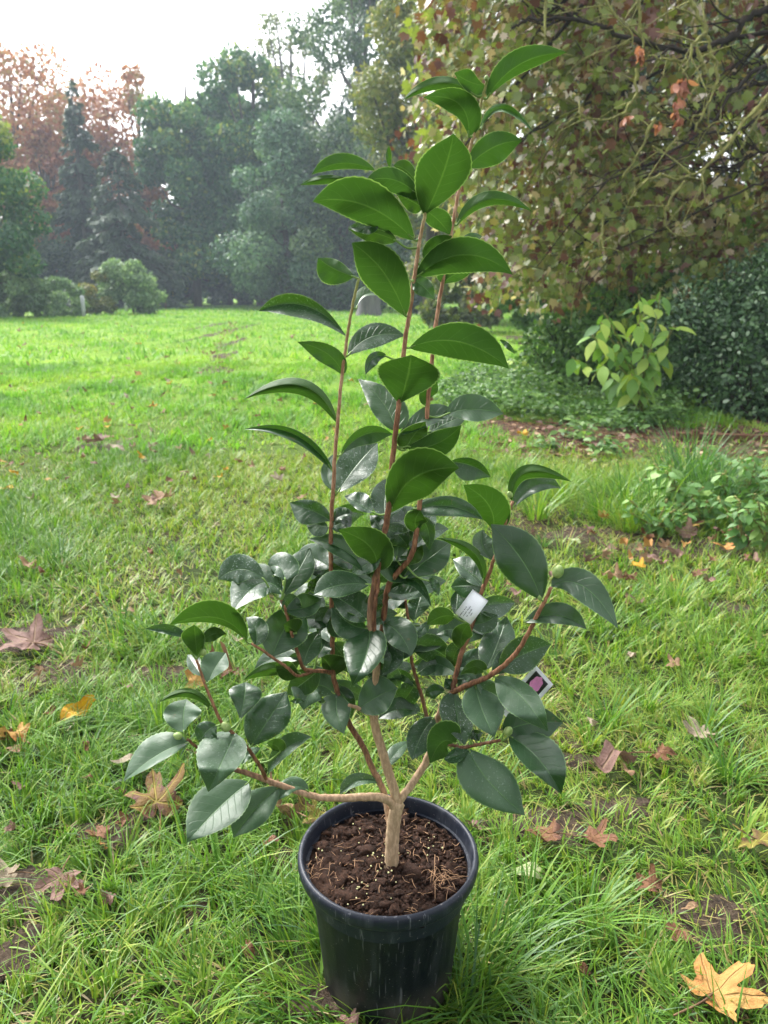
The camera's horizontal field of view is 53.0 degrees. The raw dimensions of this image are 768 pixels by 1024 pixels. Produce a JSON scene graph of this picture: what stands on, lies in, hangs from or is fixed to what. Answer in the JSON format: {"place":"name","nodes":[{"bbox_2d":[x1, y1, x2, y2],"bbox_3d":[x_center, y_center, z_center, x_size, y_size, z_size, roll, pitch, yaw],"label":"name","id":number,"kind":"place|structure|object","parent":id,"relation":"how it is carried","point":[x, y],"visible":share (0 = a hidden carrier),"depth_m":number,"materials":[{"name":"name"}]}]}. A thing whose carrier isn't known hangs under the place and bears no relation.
{"place":"outdoors","nodes":[
{"label":"outdoors","id":0,"kind":"place"},
{"bbox_2d":[0,0,760,297],"label":"sky","id":1,"kind":"structure","parent":0,"point":[166,38],"materials":[{"name":"white"}]},
{"bbox_2d":[0,298,767,1023],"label":"ground","id":2,"kind":"structure","parent":0,"point":[426,682],"depth_m":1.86,"materials":[{"name":"plant"}]},
{"bbox_2d":[0,722,30,743],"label":"fallen maple leaf","id":3,"kind":"object","parent":2,"relation":"on","point":[11,734],"visible":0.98,"depth_m":1.52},
{"bbox_2d":[0,921,46,982],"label":"mud","id":4,"kind":"structure","parent":2,"relation":"on","point":[5,955],"depth_m":1.05,"materials":[{"name":"soil"}]},
{"bbox_2d":[0,259,50,317],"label":"meadow bush","id":5,"kind":"object","parent":2,"relation":"on","point":[14,302],"visible":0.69,"depth_m":28.53,"materials":[{"name":"green plant"}]},
{"bbox_2d":[0,114,53,283],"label":"broadleaf tree","id":6,"kind":"object","parent":2,"relation":"on","point":[14,193],"visible":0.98,"depth_m":27.02,"materials":[{"name":"green plant"}]},
{"bbox_2d":[19,556,36,568],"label":"fallen leaf","id":7,"kind":"object","parent":2,"relation":"on","point":[25,562],"visible":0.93,"depth_m":2.48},
{"bbox_2d":[0,613,63,655],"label":"fallen maple leaf","id":8,"kind":"object","parent":2,"relation":"on","point":[34,636],"visible":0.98,"depth_m":1.93,"materials":[{"name":"plant"}]},
{"bbox_2d":[0,864,77,922],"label":"mud","id":9,"kind":"structure","parent":2,"relation":"on","point":[13,889],"depth_m":1.15,"materials":[{"name":"soil"}]},
{"bbox_2d":[0,858,35,886],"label":"fallen maple leaf","id":10,"kind":"object","parent":9,"relation":"on","point":[7,872],"visible":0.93,"depth_m":1.16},
{"bbox_2d":[0,217,77,299],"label":"dark bush","id":11,"kind":"object","parent":2,"relation":"on","point":[43,243],"visible":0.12,"depth_m":45.78,"materials":[{"name":"green plant"}]},
{"bbox_2d":[0,625,90,651],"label":"mud","id":12,"kind":"structure","parent":2,"relation":"on","point":[49,631],"depth_m":2.02,"materials":[{"name":"soil"}]},
{"bbox_2d":[22,124,75,272],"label":"chestnut tree","id":13,"kind":"object","parent":2,"relation":"on","point":[46,157],"visible":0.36,"depth_m":47.27,"materials":[{"name":"brown plant"}]},
{"bbox_2d":[17,275,89,316],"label":"meadow bush","id":14,"kind":"object","parent":2,"relation":"on","point":[37,300],"visible":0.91,"depth_m":28.41,"materials":[{"name":"green plant"}]},
{"bbox_2d":[0,37,108,279],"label":"chestnut tree","id":15,"kind":"object","parent":2,"relation":"on","point":[20,160],"visible":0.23,"depth_m":48.62,"materials":[{"name":"brown plant"}]},
{"bbox_2d":[33,855,83,900],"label":"fallen maple leaf","id":16,"kind":"object","parent":2,"relation":"on","point":[41,884],"visible":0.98,"depth_m":1.14,"materials":[{"name":"plant"}]},
{"bbox_2d":[5,659,126,696],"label":"mud","id":17,"kind":"structure","parent":2,"relation":"on","point":[54,671],"depth_m":1.80,"materials":[{"name":"soil"}]},
{"bbox_2d":[38,235,95,305],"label":"dark bush","id":18,"kind":"object","parent":2,"relation":"on","point":[69,252],"visible":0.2,"depth_m":45.76,"materials":[{"name":"green plant"}]},
{"bbox_2d":[48,694,95,726],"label":"fallen leaf","id":19,"kind":"object","parent":2,"relation":"on","point":[81,704],"visible":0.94,"depth_m":1.62,"materials":[{"name":"plant"}]},
{"bbox_2d":[72,882,89,897],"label":"fallen maple leaf","id":20,"kind":"object","parent":2,"relation":"on","point":[82,890],"visible":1,"depth_m":1.13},
{"bbox_2d":[3,62,163,246],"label":"chestnut tree","id":21,"kind":"object","parent":2,"relation":"on","point":[104,140],"visible":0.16,"depth_m":50.78,"materials":[{"name":"brown plant"}]},
{"bbox_2d":[50,78,123,307],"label":"spruce tree","id":22,"kind":"object","parent":2,"relation":"on","point":[75,206],"visible":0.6,"depth_m":44.95,"materials":[{"name":"green plant"}]},
{"bbox_2d":[77,269,117,314],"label":"meadow bush","id":23,"kind":"object","parent":2,"relation":"on","point":[100,306],"visible":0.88,"depth_m":31.54,"materials":[{"name":"green plant"}]},
{"bbox_2d":[85,825,110,838],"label":"fallen maple leaf","id":24,"kind":"object","parent":2,"relation":"on","point":[101,830],"visible":0.99,"depth_m":1.25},
{"bbox_2d":[70,440,134,453],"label":"mud","id":25,"kind":"structure","parent":2,"relation":"on","point":[101,446],"depth_m":4.55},
{"bbox_2d":[83,433,105,442],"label":"fallen maple leaf","id":26,"kind":"object","parent":25,"relation":"on","point":[98,437],"visible":1,"depth_m":4.50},
{"bbox_2d":[100,889,115,905],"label":"fallen maple leaf","id":27,"kind":"object","parent":2,"relation":"on","point":[109,898],"visible":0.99,"depth_m":1.11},
{"bbox_2d":[58,812,170,847],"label":"mud","id":28,"kind":"structure","parent":2,"relation":"on","point":[115,838],"depth_m":1.30,"materials":[{"name":"soil"}]},
{"bbox_2d":[115,811,130,826],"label":"fallen maple leaf","id":29,"kind":"object","parent":28,"relation":"on","point":[123,818],"visible":1,"depth_m":1.28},
{"bbox_2d":[64,143,188,309],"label":"spruce tree","id":30,"kind":"object","parent":2,"relation":"on","point":[104,243],"visible":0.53,"depth_m":42.55,"materials":[{"name":"green plant"}]},
{"bbox_2d":[96,257,167,313],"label":"meadow bush","id":31,"kind":"object","parent":2,"relation":"on","point":[136,288],"visible":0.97,"depth_m":32.02,"materials":[{"name":"green plant"}]},
{"bbox_2d":[98,63,177,267],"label":"chestnut tree","id":32,"kind":"object","parent":2,"relation":"on","point":[129,99],"visible":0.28,"depth_m":51.06,"materials":[{"name":"green plant"}]},
{"bbox_2d":[122,763,184,839],"bbox_3d":[-0.389,0.485,1.311,0.109,0.049,0.156,-6,27,-19],"label":"fallen maple leaf","id":33,"kind":"object","parent":2,"relation":"on","point":[157,794],"visible":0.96,"depth_m":1.32,"materials":[{"name":"plant"}]},
{"bbox_2d":[142,490,173,508],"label":"fallen maple leaf","id":34,"kind":"object","parent":2,"relation":"on","point":[159,495],"visible":0.99,"depth_m":3.22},
{"bbox_2d":[116,664,221,692],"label":"mud","id":35,"kind":"structure","parent":2,"relation":"on","point":[177,669],"depth_m":1.81,"materials":[{"name":"soil"}]},
{"bbox_2d":[152,247,193,304],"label":"dark bush","id":36,"kind":"object","parent":2,"relation":"on","point":[186,300],"visible":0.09,"depth_m":52.78,"materials":[{"name":"green plant"}]},
{"bbox_2d":[130,82,251,306],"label":"broadleaf tree","id":37,"kind":"object","parent":2,"relation":"on","point":[178,162],"visible":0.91,"depth_m":45.15,"materials":[{"name":"green plant"}]},
{"bbox_2d":[185,669,202,688],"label":"fallen maple leaf","id":38,"kind":"object","parent":2,"relation":"on","point":[192,678],"visible":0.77,"depth_m":1.73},
{"bbox_2d":[166,84,256,304],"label":"broadleaf tree","id":39,"kind":"object","parent":2,"relation":"on","point":[205,293],"visible":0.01,"depth_m":54.58,"materials":[{"name":"green plant"}]},
{"bbox_2d":[201,277,254,305],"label":"dark bush","id":40,"kind":"object","parent":2,"relation":"on","point":[224,295],"visible":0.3,"depth_m":53.85,"materials":[{"name":"green plant"}]},
{"bbox_2d":[209,641,247,679],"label":"fallen maple leaf","id":41,"kind":"object","parent":2,"relation":"on","point":[223,646],"visible":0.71,"depth_m":1.79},
{"bbox_2d":[241,939,254,958],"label":"fallen leaf","id":42,"kind":"object","parent":2,"relation":"on","point":[250,946],"visible":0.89,"depth_m":1.03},
{"bbox_2d":[192,40,312,305],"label":"broadleaf tree","id":43,"kind":"object","parent":2,"relation":"on","point":[237,127],"visible":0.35,"depth_m":45.75,"materials":[{"name":"green plant"}]},
{"bbox_2d":[243,916,286,939],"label":"mud","id":44,"kind":"structure","parent":2,"relation":"on","point":[260,932],"depth_m":1.09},
{"bbox_2d":[206,106,354,302],"bbox_3d":[-5.148,-15.706,40.179,7.242,10.051,8.284,9,18,29],"label":"broadleaf tree","id":45,"kind":"object","parent":2,"relation":"on","point":[281,141],"visible":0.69,"depth_m":38.79,"materials":[{"name":"green plant"}]},
{"bbox_2d":[269,771,306,820],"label":"fallen maple leaf","id":46,"kind":"object","parent":2,"relation":"on","point":[287,809],"visible":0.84,"depth_m":1.30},
{"bbox_2d":[245,7,337,222],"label":"broadleaf tree","id":47,"kind":"object","parent":2,"relation":"on","point":[270,47],"visible":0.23,"depth_m":52.91,"materials":[{"name":"green plant"}]},
{"bbox_2d":[276,811,324,831],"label":"mud","id":48,"kind":"structure","parent":2,"relation":"on","point":[286,822],"depth_m":1.30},
{"bbox_2d":[298,795,324,824],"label":"fallen maple leaf","id":49,"kind":"object","parent":2,"relation":"on","point":[310,809],"visible":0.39,"depth_m":1.29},
{"bbox_2d":[284,982,342,1023],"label":"fallen leaf","id":50,"kind":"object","parent":2,"relation":"on","point":[325,995],"visible":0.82,"depth_m":0.97,"materials":[{"name":"plant"}]},
{"bbox_2d":[267,110,389,310],"bbox_3d":[-2.313,-15.080,38.972,6.650,9.703,6.219,14,21,41],"label":"broadleaf tree","id":51,"kind":"object","parent":2,"relation":"on","point":[336,139],"visible":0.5,"depth_m":38.08,"materials":[{"name":"green plant"}]},
{"bbox_2d":[335,1008,359,1023],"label":"fallen maple leaf","id":52,"kind":"object","parent":2,"relation":"on","point":[353,1018],"visible":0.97,"depth_m":0.93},
{"bbox_2d":[271,0,425,270],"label":"broadleaf tree","id":53,"kind":"object","parent":2,"relation":"on","point":[358,54],"visible":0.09,"depth_m":40.50,"materials":[{"name":"green plant"}]},
{"bbox_2d":[355,295,382,315],"bbox_3d":[-0.603,-8.267,30.587,1.152,1.082,1.104,0,16,0],"label":"gravestone","id":54,"kind":"object","parent":2,"relation":"on","point":[369,305],"visible":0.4,"depth_m":30.23,"materials":[{"name":"stone"}]},
{"bbox_2d":[124,44,617,1023],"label":"potted camellia","id":55,"kind":"object","parent":2,"relation":"on","point":[388,880],"visible":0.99,"depth_m":0.87,"materials":[{"name":"plant"}]},
{"bbox_2d":[455,590,487,634],"bbox_3d":[0.111,0.123,0.911,0.026,0.072,0.070,10,19,31],"label":"plant label","id":56,"kind":"object","parent":55,"relation":"in","point":[473,604],"visible":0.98,"depth_m":0.88,"materials":[{"name":"white plastic"}]},
{"bbox_2d":[504,666,552,716],"bbox_3d":[0.173,0.225,0.942,0.067,0.084,0.008,0,16,0],"label":"plant label","id":57,"kind":"object","parent":55,"relation":"attached to","point":[537,680],"visible":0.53,"depth_m":0.94,"materials":[{"name":"white plastic"}]},
{"bbox_2d":[349,214,445,313],"bbox_3d":[1.541,-11.271,34.060,5.446,5.110,5.228,-8,18,-26],"label":"dark bush","id":58,"kind":"object","parent":2,"relation":"on","point":[400,250],"visible":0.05,"depth_m":32.72,"materials":[{"name":"green plant"}]},
{"bbox_2d":[38,178,765,302],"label":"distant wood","id":59,"kind":"object","parent":2,"relation":"on","point":[206,300],"depth_m":65.67,"materials":[{"name":"green plant"}]},
{"bbox_2d":[347,0,498,303],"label":"broadleaf tree","id":60,"kind":"object","parent":2,"relation":"on","point":[384,90],"visible":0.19,"depth_m":23.75,"materials":[{"name":"green plant"}]},
{"bbox_2d":[415,272,511,329],"bbox_3d":[1.876,-4.897,17.344,1.962,1.624,2.122,13,20,37],"label":"thicket","id":61,"kind":"object","parent":2,"relation":"on","point":[428,307],"visible":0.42,"depth_m":17.03,"materials":[{"name":"green plant"}]},
{"bbox_2d":[405,0,594,322],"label":"dark tree","id":62,"kind":"object","parent":2,"relation":"on","point":[432,121],"visible":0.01,"depth_m":20.51,"materials":[{"name":"green plant"}]},
{"bbox_2d":[486,257,566,330],"bbox_3d":[2.864,-4.103,14.404,2.116,1.517,1.831,-13,20,-38],"label":"thicket","id":63,"kind":"object","parent":2,"relation":"on","point":[517,320],"visible":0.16,"depth_m":14.04,"materials":[{"name":"green plant"}]},
{"bbox_2d":[498,862,560,880],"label":"fallen leaf","id":64,"kind":"object","parent":2,"relation":"on","point":[538,868],"visible":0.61,"depth_m":1.16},
{"bbox_2d":[468,806,590,846],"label":"mud","id":65,"kind":"structure","parent":2,"relation":"on","point":[565,815],"depth_m":1.31,"materials":[{"name":"soil"}]},
{"bbox_2d":[461,420,610,438],"bbox_3d":[1.090,-0.576,5.220,1.043,0.027,1.026,15,22,42],"label":"soil bed","id":66,"kind":"object","parent":2,"relation":"on","point":[501,423],"visible":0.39,"depth_m":5.23,"materials":[{"name":"brown soil"}]},
{"bbox_2d":[521,817,578,841],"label":"fallen maple leaf","id":67,"kind":"object","parent":2,"relation":"on","point":[552,828],"visible":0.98,"depth_m":1.25,"materials":[{"name":"plant"}]},
{"bbox_2d":[380,0,767,342],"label":"maple tree","id":68,"kind":"object","parent":2,"relation":"on","point":[599,164],"visible":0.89,"depth_m":6.27,"materials":[{"name":"green plant"}]},
{"bbox_2d":[430,348,717,460],"bbox_3d":[1.596,-1.242,7.042,2.226,0.349,6.221,4,16,12],"label":"ground cover","id":69,"kind":"object","parent":2,"relation":"on","point":[612,420],"visible":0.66,"depth_m":5.62,"materials":[{"name":"green plant"}]},
{"bbox_2d":[542,526,607,542],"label":"mud","id":70,"kind":"structure","parent":2,"relation":"on","point":[592,536],"depth_m":2.87,"materials":[{"name":"soil"}]},
{"bbox_2d":[562,752,596,776],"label":"mud","id":71,"kind":"structure","parent":2,"relation":"on","point":[573,764],"depth_m":1.48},
{"bbox_2d":[566,818,617,846],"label":"fallen maple leaf","id":72,"kind":"object","parent":2,"relation":"on","point":[593,835],"visible":0.99,"depth_m":1.24,"materials":[{"name":"plant"}]},
{"bbox_2d":[549,245,659,326],"bbox_3d":[3.446,-3.281,11.492,1.743,1.725,1.806,0,16,0],"label":"thicket","id":73,"kind":"object","parent":2,"relation":"on","point":[625,266],"depth_m":11.18,"materials":[{"name":"green plant"}]},
{"bbox_2d":[567,797,658,822],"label":"mud","id":74,"kind":"structure","parent":2,"relation":"on","point":[638,801],"depth_m":1.36,"materials":[{"name":"soil"}]},
{"bbox_2d":[608,562,622,578],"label":"fallen maple leaf","id":75,"kind":"object","parent":2,"relation":"on","point":[618,573],"visible":1,"depth_m":2.38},
{"bbox_2d":[593,739,652,772],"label":"fallen leaf","id":76,"kind":"object","parent":2,"relation":"on","point":[605,760],"visible":0.98,"depth_m":1.44,"materials":[{"name":"plant"}]},
{"bbox_2d":[484,425,765,456],"bbox_3d":[1.831,-0.482,4.870,2.272,0.035,1.175,-3,16,-11],"label":"soil bed","id":77,"kind":"object","parent":2,"relation":"on","point":[633,431],"visible":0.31,"depth_m":4.90,"materials":[{"name":"brown soil"}]},
{"bbox_2d":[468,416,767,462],"bbox_3d":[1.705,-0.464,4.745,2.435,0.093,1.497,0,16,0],"label":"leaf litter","id":78,"kind":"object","parent":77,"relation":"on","point":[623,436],"visible":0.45,"depth_m":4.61,"materials":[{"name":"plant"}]},
{"bbox_2d":[566,288,695,413],"bbox_3d":[1.672,-1.058,5.285,0.785,0.921,0.535,-4,16,-12],"label":"leaved shrub","id":79,"kind":"object","parent":2,"relation":"on","point":[640,381],"visible":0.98,"depth_m":5.25,"materials":[{"name":"green plant"}]},
{"bbox_2d":[594,527,681,539],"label":"mud","id":80,"kind":"structure","parent":2,"relation":"on","point":[620,532],"depth_m":2.90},
{"bbox_2d":[514,208,767,389],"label":"evergreen shrub","id":81,"kind":"object","parent":2,"relation":"on","point":[566,348],"visible":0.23,"depth_m":7.23,"materials":[{"name":"green plant"}]},
{"bbox_2d":[539,0,746,263],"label":"dark tree","id":82,"kind":"object","parent":2,"relation":"on","point":[643,73],"visible":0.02,"depth_m":16.99,"materials":[{"name":"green plant"}]},
{"bbox_2d":[635,863,670,897],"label":"fallen maple leaf","id":83,"kind":"object","parent":2,"relation":"on","point":[649,881],"visible":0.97,"depth_m":1.14,"materials":[{"name":"plant"}]},
{"bbox_2d":[627,478,678,518],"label":"nettle plant","id":84,"kind":"object","parent":2,"relation":"on","point":[634,488],"visible":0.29,"depth_m":3.09,"materials":[{"name":"green plant"}]},
{"bbox_2d":[622,499,696,537],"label":"nettle plant","id":85,"kind":"object","parent":2,"relation":"on","point":[666,522],"visible":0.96,"depth_m":2.81,"materials":[{"name":"green plant"}]},
{"bbox_2d":[648,743,676,760],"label":"fallen maple leaf","id":86,"kind":"object","parent":2,"relation":"on","point":[662,751],"visible":1,"depth_m":1.45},
{"bbox_2d":[666,654,680,666],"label":"fallen maple leaf","id":87,"kind":"object","parent":2,"relation":"on","point":[676,661],"visible":0.97,"depth_m":1.82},
{"bbox_2d":[667,547,684,561],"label":"fallen maple leaf","id":88,"kind":"object","parent":2,"relation":"on","point":[678,552],"visible":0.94,"depth_m":2.58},
{"bbox_2d":[665,921,690,941],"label":"fallen maple leaf","id":89,"kind":"object","parent":2,"relation":"on","point":[677,932],"visible":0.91,"depth_m":1.05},
{"bbox_2d":[645,462,735,514],"bbox_3d":[1.190,-0.073,3.051,0.350,0.231,0.228,11,19,35],"label":"nettle plant","id":90,"kind":"object","parent":2,"relation":"on","point":[673,475],"visible":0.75,"depth_m":3.03,"materials":[{"name":"green plant"}]},
{"bbox_2d":[617,536,766,560],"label":"mud","id":91,"kind":"structure","parent":2,"relation":"on","point":[679,545],"depth_m":2.73,"materials":[{"name":"soil"}]},
{"bbox_2d":[673,516,697,537],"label":"fallen maple leaf","id":92,"kind":"object","parent":91,"relation":"on","point":[684,533],"visible":0.96,"depth_m":2.80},
{"bbox_2d":[711,493,767,552],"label":"nettle plant","id":93,"kind":"object","parent":91,"relation":"on","point":[741,543],"visible":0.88,"depth_m":2.67,"materials":[{"name":"green plant"}]},
{"bbox_2d":[725,495,767,554],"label":"nettle plant","id":94,"kind":"object","parent":91,"relation":"on","point":[757,535],"visible":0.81,"depth_m":2.64,"materials":[{"name":"green plant"}]},
{"bbox_2d":[632,890,758,958],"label":"mud","id":95,"kind":"structure","parent":2,"relation":"on","point":[729,907],"depth_m":1.12,"materials":[{"name":"soil"}]},
{"bbox_2d":[624,242,767,424],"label":"evergreen shrub","id":96,"kind":"object","parent":2,"relation":"on","point":[732,324],"visible":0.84,"depth_m":5.57,"materials":[{"name":"green plant"}]},
{"bbox_2d":[673,494,724,530],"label":"nettle plant","id":97,"kind":"object","parent":2,"relation":"on","point":[706,516],"visible":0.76,"depth_m":2.94,"materials":[{"name":"green plant"}]},
{"bbox_2d":[683,715,719,747],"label":"fallen maple leaf","id":98,"kind":"object","parent":2,"relation":"on","point":[691,730],"visible":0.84,"depth_m":1.53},
{"bbox_2d":[647,0,767,267],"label":"dark tree","id":99,"kind":"object","parent":2,"relation":"on","point":[762,76],"visible":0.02,"depth_m":15.76,"materials":[{"name":"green plant"}]},
{"bbox_2d":[695,445,738,475],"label":"nettle plant","id":100,"kind":"object","parent":2,"relation":"on","point":[715,458],"visible":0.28,"depth_m":3.54,"materials":[{"name":"green plant"}]},
{"bbox_2d":[673,952,767,1021],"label":"fallen maple leaf","id":101,"kind":"object","parent":2,"relation":"on","point":[729,979],"visible":0.98,"depth_m":0.96,"materials":[{"name":"plant"}]},
{"bbox_2d":[675,430,767,443],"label":"timber edging","id":102,"kind":"object","parent":2,"relation":"on","point":[736,436],"visible":0.56,"depth_m":4.64,"materials":[{"name":"wood"}]},
{"bbox_2d":[682,443,767,468],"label":"soil bed","id":103,"kind":"object","parent":2,"relation":"on","point":[743,447],"visible":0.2,"depth_m":4.47,"materials":[{"name":"soil"}]},
{"bbox_2d":[687,469,766,500],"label":"nettle plant","id":104,"kind":"object","parent":2,"relation":"on","point":[726,485],"visible":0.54,"depth_m":3.19,"materials":[{"name":"green plant"}]},
{"bbox_2d":[704,600,767,617],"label":"mud","id":105,"kind":"structure","parent":2,"relation":"on","point":[734,606],"depth_m":2.19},
{"bbox_2d":[731,453,767,504],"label":"nettle plant","id":106,"kind":"object","parent":2,"relation":"on","point":[748,459],"visible":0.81,"depth_m":3.17,"materials":[{"name":"green plant"}]},
{"bbox_2d":[732,824,767,847],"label":"fallen maple leaf","id":107,"kind":"object","parent":2,"relation":"on","point":[760,837],"visible":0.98,"depth_m":1.24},
{"bbox_2d":[734,456,767,501],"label":"nettle plant","id":108,"kind":"object","parent":2,"relation":"on","point":[764,487],"visible":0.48,"depth_m":3.22,"materials":[{"name":"green plant"}]},
{"bbox_2d":[0,304,767,458],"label":"meadow grass","id":109,"kind":"structure","parent":0,"point":[37,371],"depth_m":7.26,"materials":[{"name":"plant"}]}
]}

